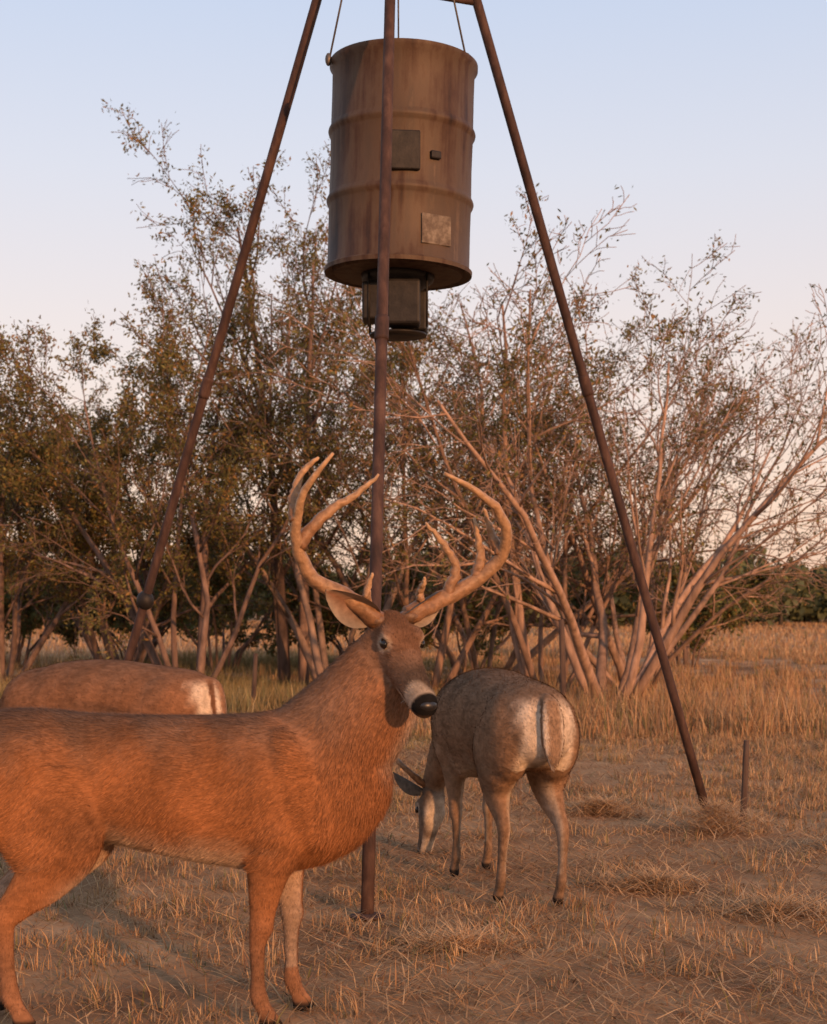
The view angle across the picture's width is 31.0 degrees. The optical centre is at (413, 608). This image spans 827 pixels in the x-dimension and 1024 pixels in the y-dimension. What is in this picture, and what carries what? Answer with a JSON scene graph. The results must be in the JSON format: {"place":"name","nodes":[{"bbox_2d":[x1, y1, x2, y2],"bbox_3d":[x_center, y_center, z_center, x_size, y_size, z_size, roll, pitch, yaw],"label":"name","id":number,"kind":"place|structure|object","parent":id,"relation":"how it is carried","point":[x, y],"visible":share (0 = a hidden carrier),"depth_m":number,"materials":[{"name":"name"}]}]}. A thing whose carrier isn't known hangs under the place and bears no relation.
{"place":"outdoors","nodes":[
{"label":"outdoors","id":0,"kind":"place"},
{"bbox_2d":[0,614,826,1023],"bbox_3d":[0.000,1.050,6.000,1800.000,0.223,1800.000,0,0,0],"label":"ground","id":1,"kind":"structure","parent":0,"point":[198,976],"depth_m":4.87,"materials":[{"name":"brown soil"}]},
{"bbox_2d":[1,471,60,652],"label":"mesquite tree","id":2,"kind":"object","parent":1,"relation":"on","point":[10,633],"visible":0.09,"depth_m":25.58,"materials":[{"name":"green plant"}]},
{"bbox_2d":[4,522,115,665],"bbox_3d":[-6.809,-0.237,26.063,3.536,2.900,3.442,0,0,-24],"label":"mesquite shrub","id":3,"kind":"object","parent":1,"relation":"on","point":[32,614],"visible":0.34,"depth_m":25.46,"materials":[{"name":"green plant"}]},
{"bbox_2d":[0,658,227,851],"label":"whitetail doe","id":4,"kind":"object","parent":1,"relation":"on","point":[104,685],"visible":0.39,"depth_m":6.45,"materials":[{"name":"fur"}]},
{"bbox_2d":[0,325,231,681],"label":"mesquite tree","id":5,"kind":"object","parent":1,"relation":"on","point":[16,602],"visible":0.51,"depth_m":20.35,"materials":[{"name":"green plant"}]},
{"bbox_2d":[4,329,286,662],"bbox_3d":[-4.394,-1.544,22.478,4.643,5.552,7.430,0,0,-20],"label":"mesquite tree","id":6,"kind":"object","parent":1,"relation":"on","point":[93,645],"visible":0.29,"depth_m":21.28,"materials":[{"name":"green plant"}]},
{"bbox_2d":[38,553,255,663],"bbox_3d":[-5.072,0.059,27.093,3.839,2.305,3.724,0,0,-32],"label":"mesquite shrub","id":7,"kind":"object","parent":1,"relation":"on","point":[115,624],"visible":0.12,"depth_m":26.70,"materials":[{"name":"green plant"}]},
{"bbox_2d":[0,183,425,678],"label":"mesquite tree","id":8,"kind":"object","parent":1,"relation":"on","point":[53,451],"visible":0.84,"depth_m":18.37,"materials":[{"name":"green plant"}]},
{"bbox_2d":[133,512,331,670],"bbox_3d":[-3.047,-0.227,25.317,3.405,2.874,3.437,0,0,21],"label":"mesquite shrub","id":9,"kind":"object","parent":1,"relation":"on","point":[252,640],"visible":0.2,"depth_m":24.98,"materials":[{"name":"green plant"}]},
{"bbox_2d":[251,653,257,710],"bbox_3d":[-1.609,0.775,15.000,0.075,0.652,0.056,0,0,0],"label":"wooden stake","id":10,"kind":"object","parent":1,"relation":"on","point":[254,675],"visible":0.68,"depth_m":14.98,"materials":[{"name":"brown wood"}]},
{"bbox_2d":[0,452,511,1023],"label":"whitetail buck","id":11,"kind":"object","parent":1,"relation":"on","point":[274,804],"visible":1,"depth_m":3.68,"materials":[{"name":"fur"}]},
{"bbox_2d":[101,99,506,683],"bbox_3d":[-1.323,-2.700,20.212,5.406,7.819,5.189,0,0,0],"label":"mesquite tree","id":12,"kind":"object","parent":1,"relation":"on","point":[282,641],"visible":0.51,"depth_m":19.78,"materials":[{"name":"green plant"}]},
{"bbox_2d":[285,538,438,653],"bbox_3d":[-0.856,-0.043,26.375,2.974,2.505,3.060,0,0,0],"label":"mesquite shrub","id":13,"kind":"object","parent":1,"relation":"on","point":[327,615],"visible":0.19,"depth_m":25.35,"materials":[{"name":"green plant"}]},
{"bbox_2d":[103,175,695,678],"bbox_3d":[-0.397,-2.298,19.743,7.620,7.060,6.667,0,0,36],"label":"mesquite tree","id":14,"kind":"object","parent":1,"relation":"on","point":[315,657],"visible":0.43,"depth_m":19.02,"materials":[{"name":"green plant"}]},
{"bbox_2d":[190,221,635,689],"bbox_3d":[0.734,-2.045,20.786,5.937,6.563,8.662,0,0,43],"label":"mesquite tree","id":15,"kind":"object","parent":1,"relation":"on","point":[449,619],"visible":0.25,"depth_m":19.33,"materials":[{"name":"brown plant"}]},
{"bbox_2d":[4,540,826,629],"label":"distant trees","id":16,"kind":"object","parent":1,"relation":"on","point":[804,613],"visible":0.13,"depth_m":78.68,"materials":[{"name":"green plant"}]},
{"bbox_2d":[5,619,826,661],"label":"field grass","id":17,"kind":"structure","parent":1,"relation":"on","point":[758,631],"depth_m":44.18,"materials":[{"name":"plant"}]},
{"bbox_2d":[124,0,712,920],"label":"deer feeder","id":18,"kind":"object","parent":1,"relation":"on","point":[402,138],"visible":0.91,"depth_m":6.52,"materials":[{"name":"metal"}]},
{"bbox_2d":[359,554,539,670],"bbox_3d":[0.761,0.071,25.065,2.431,2.283,2.803,0,0,34],"label":"mesquite shrub","id":19,"kind":"object","parent":1,"relation":"on","point":[428,638],"visible":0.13,"depth_m":24.53,"materials":[{"name":"brown plant"}]},
{"bbox_2d":[141,229,826,674],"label":"mesquite tree","id":20,"kind":"object","parent":1,"relation":"on","point":[471,653],"visible":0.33,"depth_m":20.46,"materials":[{"name":"brown plant"}]},
{"bbox_2d":[393,666,580,905],"bbox_3d":[0.254,0.643,5.745,0.417,0.857,1.491,0,0,-16],"label":"doe","id":21,"kind":"object","parent":1,"relation":"on","point":[499,732],"visible":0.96,"depth_m":5.28,"materials":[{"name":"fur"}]},
{"bbox_2d":[222,185,826,704],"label":"mesquite tree","id":22,"kind":"object","parent":1,"relation":"on","point":[670,623],"visible":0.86,"depth_m":16.84,"materials":[{"name":"brown plant"}]},
{"bbox_2d":[270,312,826,690],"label":"mesquite tree","id":23,"kind":"object","parent":1,"relation":"on","point":[616,652],"visible":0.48,"depth_m":19.55,"materials":[{"name":"brown plant"}]},
{"bbox_2d":[321,183,801,691],"bbox_3d":[1.934,-1.968,18.533,6.088,6.396,6.377,0,0,0],"label":"mesquite tree","id":24,"kind":"object","parent":1,"relation":"on","point":[517,625],"visible":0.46,"depth_m":18.34,"materials":[{"name":"brown plant"}]},
{"bbox_2d":[559,619,566,695],"bbox_3d":[1.409,0.600,14.000,0.088,1.002,0.064,0,0,0],"label":"wooden stake","id":25,"kind":"object","parent":1,"relation":"on","point":[562,657],"visible":0.69,"depth_m":13.98,"materials":[{"name":"brown wood"}]},
{"bbox_2d":[606,548,778,667],"bbox_3d":[5.042,0.010,27.189,2.982,2.398,2.571,0,0,40],"label":"mesquite shrub","id":26,"kind":"object","parent":1,"relation":"on","point":[704,615],"visible":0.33,"depth_m":26.73,"materials":[{"name":"brown plant"}]},
{"bbox_2d":[740,740,748,823],"bbox_3d":[1.632,0.875,7.351,0.049,0.451,0.036,0,0,0],"label":"wooden stake","id":27,"kind":"object","parent":1,"relation":"on","point":[744,788],"visible":0.77,"depth_m":7.34,"materials":[{"name":"brown wood"}]},
{"bbox_2d":[0,641,826,741],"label":"tall dry grass","id":28,"kind":"structure","parent":0,"point":[269,695],"depth_m":15.40,"materials":[{"name":"beige plant"}]},
{"bbox_2d":[0,0,826,581],"label":"sky","id":29,"kind":"structure","parent":0,"point":[713,112],"materials":[{"name":"blue"}]}
]}

